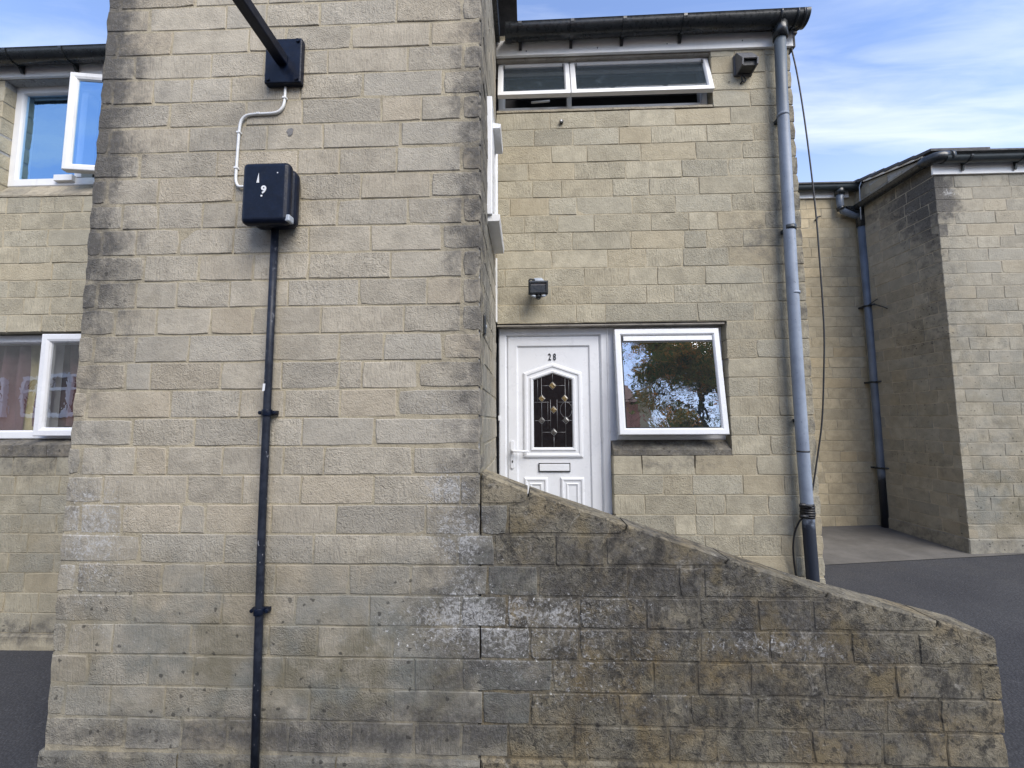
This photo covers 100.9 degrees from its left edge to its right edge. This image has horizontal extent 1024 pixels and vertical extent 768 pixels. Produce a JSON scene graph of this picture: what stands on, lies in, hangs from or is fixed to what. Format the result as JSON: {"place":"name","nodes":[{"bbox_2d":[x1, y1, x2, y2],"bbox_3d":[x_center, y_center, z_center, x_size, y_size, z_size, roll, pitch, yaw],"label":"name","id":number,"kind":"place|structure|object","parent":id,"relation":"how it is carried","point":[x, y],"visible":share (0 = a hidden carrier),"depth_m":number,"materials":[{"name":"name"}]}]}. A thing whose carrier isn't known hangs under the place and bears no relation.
{"place":"outdoors","nodes":[
{"label":"outdoors","id":0,"kind":"place"},
{"bbox_2d":[0,44,105,650],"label":"terraced house","id":1,"kind":"structure","parent":0,"point":[50,103],"depth_m":3.60,"materials":[{"name":"stone"}]},
{"bbox_2d":[0,334,80,438],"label":"window","id":2,"kind":"structure","parent":1,"relation":"in","point":[46,416],"depth_m":3.54,"materials":[{"name":"white plastic"}]},
{"bbox_2d":[7,72,102,186],"bbox_3d":[-3.673,-2.242,3.730,1.662,0.957,0.289,0,-5,2],"label":"window","id":3,"kind":"structure","parent":1,"relation":"in","point":[55,130],"depth_m":3.79,"materials":[{"name":"white plastic"}]},
{"bbox_2d":[0,554,1023,767],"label":"ground","id":4,"kind":"structure","parent":0,"point":[985,594],"depth_m":3.30,"materials":[{"name":"grey asphalt"}]},
{"bbox_2d":[37,0,825,767],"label":"terraced house","id":5,"kind":"structure","parent":4,"relation":"on","point":[645,360],"depth_m":2.35,"materials":[{"name":"stone"}]},
{"bbox_2d":[234,86,287,187],"bbox_3d":[-1.412,-1.387,2.365,0.280,0.602,0.037,0,-5,2],"label":"cable","id":6,"kind":"object","parent":5,"relation":"attached to","point":[239,132],"visible":0.98,"depth_m":2.38,"materials":[{"name":"white plastic"}]},
{"bbox_2d":[249,228,278,767],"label":"conduit","id":7,"kind":"object","parent":5,"relation":"attached to","point":[259,609],"visible":1,"depth_m":2.15,"materials":[{"name":"black paint"}]},
{"bbox_2d":[232,0,304,87],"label":"lamp bracket","id":8,"kind":"object","parent":5,"relation":"attached to","point":[284,62],"visible":1,"depth_m":2.37,"materials":[{"name":"black metal"}]},
{"bbox_2d":[242,163,299,229],"bbox_3d":[-1.286,-0.996,2.268,0.270,0.342,0.149,0,-5,2],"label":"junction box","id":9,"kind":"object","parent":5,"relation":"attached to","point":[271,193],"visible":1,"depth_m":2.20,"materials":[{"name":"blue paint"}]},
{"bbox_2d":[483,315,486,335],"bbox_3d":[-0.152,-0.331,2.378,0.021,0.115,0.045,0,-5,2],"label":"doorbell","id":10,"kind":"object","parent":5,"relation":"attached to","point":[484,325],"visible":0.99,"depth_m":2.36,"materials":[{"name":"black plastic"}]},
{"bbox_2d":[487,96,503,253],"bbox_3d":[-0.137,-1.440,3.007,0.142,0.843,0.560,0,-5,2],"label":"window","id":11,"kind":"structure","parent":5,"relation":"in","point":[495,146],"depth_m":2.82,"materials":[{"name":"white plastic"}]},
{"bbox_2d":[528,278,547,299],"bbox_3d":[0.204,-0.754,3.332,0.153,0.206,0.162,0,-5,2],"label":"floodlight","id":12,"kind":"object","parent":5,"relation":"attached to","point":[537,288],"visible":1,"depth_m":3.26,"materials":[{"name":"grey plastic"}]},
{"bbox_2d":[498,336,601,510],"bbox_3d":[0.302,0.595,3.391,0.822,1.977,0.121,0,-5,2],"label":"door","id":13,"kind":"structure","parent":5,"relation":"in","point":[554,437],"depth_m":3.43,"materials":[{"name":"white plastic"}]},
{"bbox_2d":[498,57,713,110],"bbox_3d":[0.773,-2.569,3.613,1.788,0.435,0.211,0,-5,2],"label":"window","id":14,"kind":"structure","parent":5,"relation":"in","point":[568,80],"depth_m":3.58,"materials":[{"name":"white plastic"}]},
{"bbox_2d":[613,326,728,439],"bbox_3d":[1.271,-0.013,3.373,0.892,0.916,0.259,0,-5,2],"label":"window","id":15,"kind":"structure","parent":5,"relation":"in","point":[669,381],"depth_m":3.30,"materials":[{"name":"white plastic"}]},
{"bbox_2d":[733,52,758,76],"bbox_3d":[1.916,-2.651,3.459,0.146,0.183,0.136,0,-5,2],"label":"vent cowl","id":16,"kind":"object","parent":5,"relation":"attached to","point":[745,64],"visible":1,"depth_m":3.44,"materials":[{"name":"grey plastic"}]},
{"bbox_2d":[791,47,824,575],"bbox_3d":[2.243,-0.475,3.291,0.387,4.671,0.134,2,-5,-21],"label":"cable","id":17,"kind":"object","parent":5,"relation":"attached to","point":[807,511],"visible":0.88,"depth_m":3.27,"materials":[{"name":"black rubber"}]},
{"bbox_2d":[459,469,1008,767],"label":"garden wall","id":18,"kind":"structure","parent":4,"relation":"on","point":[608,640],"depth_m":2.06,"materials":[{"name":"stone"}]},
{"bbox_2d":[798,147,1023,553],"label":"terraced house","id":19,"kind":"structure","parent":4,"relation":"on","point":[922,272],"depth_m":5.20,"materials":[{"name":"stone"}]},
{"bbox_2d":[859,171,875,218],"bbox_3d":[5.117,-2.710,6.046,0.274,0.707,0.032,-1,-5,9],"label":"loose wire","id":20,"kind":"object","parent":19,"relation":"hanging from","point":[860,196],"visible":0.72,"depth_m":6.07,"materials":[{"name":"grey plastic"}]},
{"bbox_2d":[0,0,1023,181],"label":"sky","id":21,"kind":"structure","parent":0,"point":[884,83],"materials":[{"name":"blue"}]},
{"bbox_2d":[821,525,1023,564],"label":"pavement","id":22,"kind":"structure","parent":0,"point":[858,544],"depth_m":4.97,"materials":[{"name":"concrete"}]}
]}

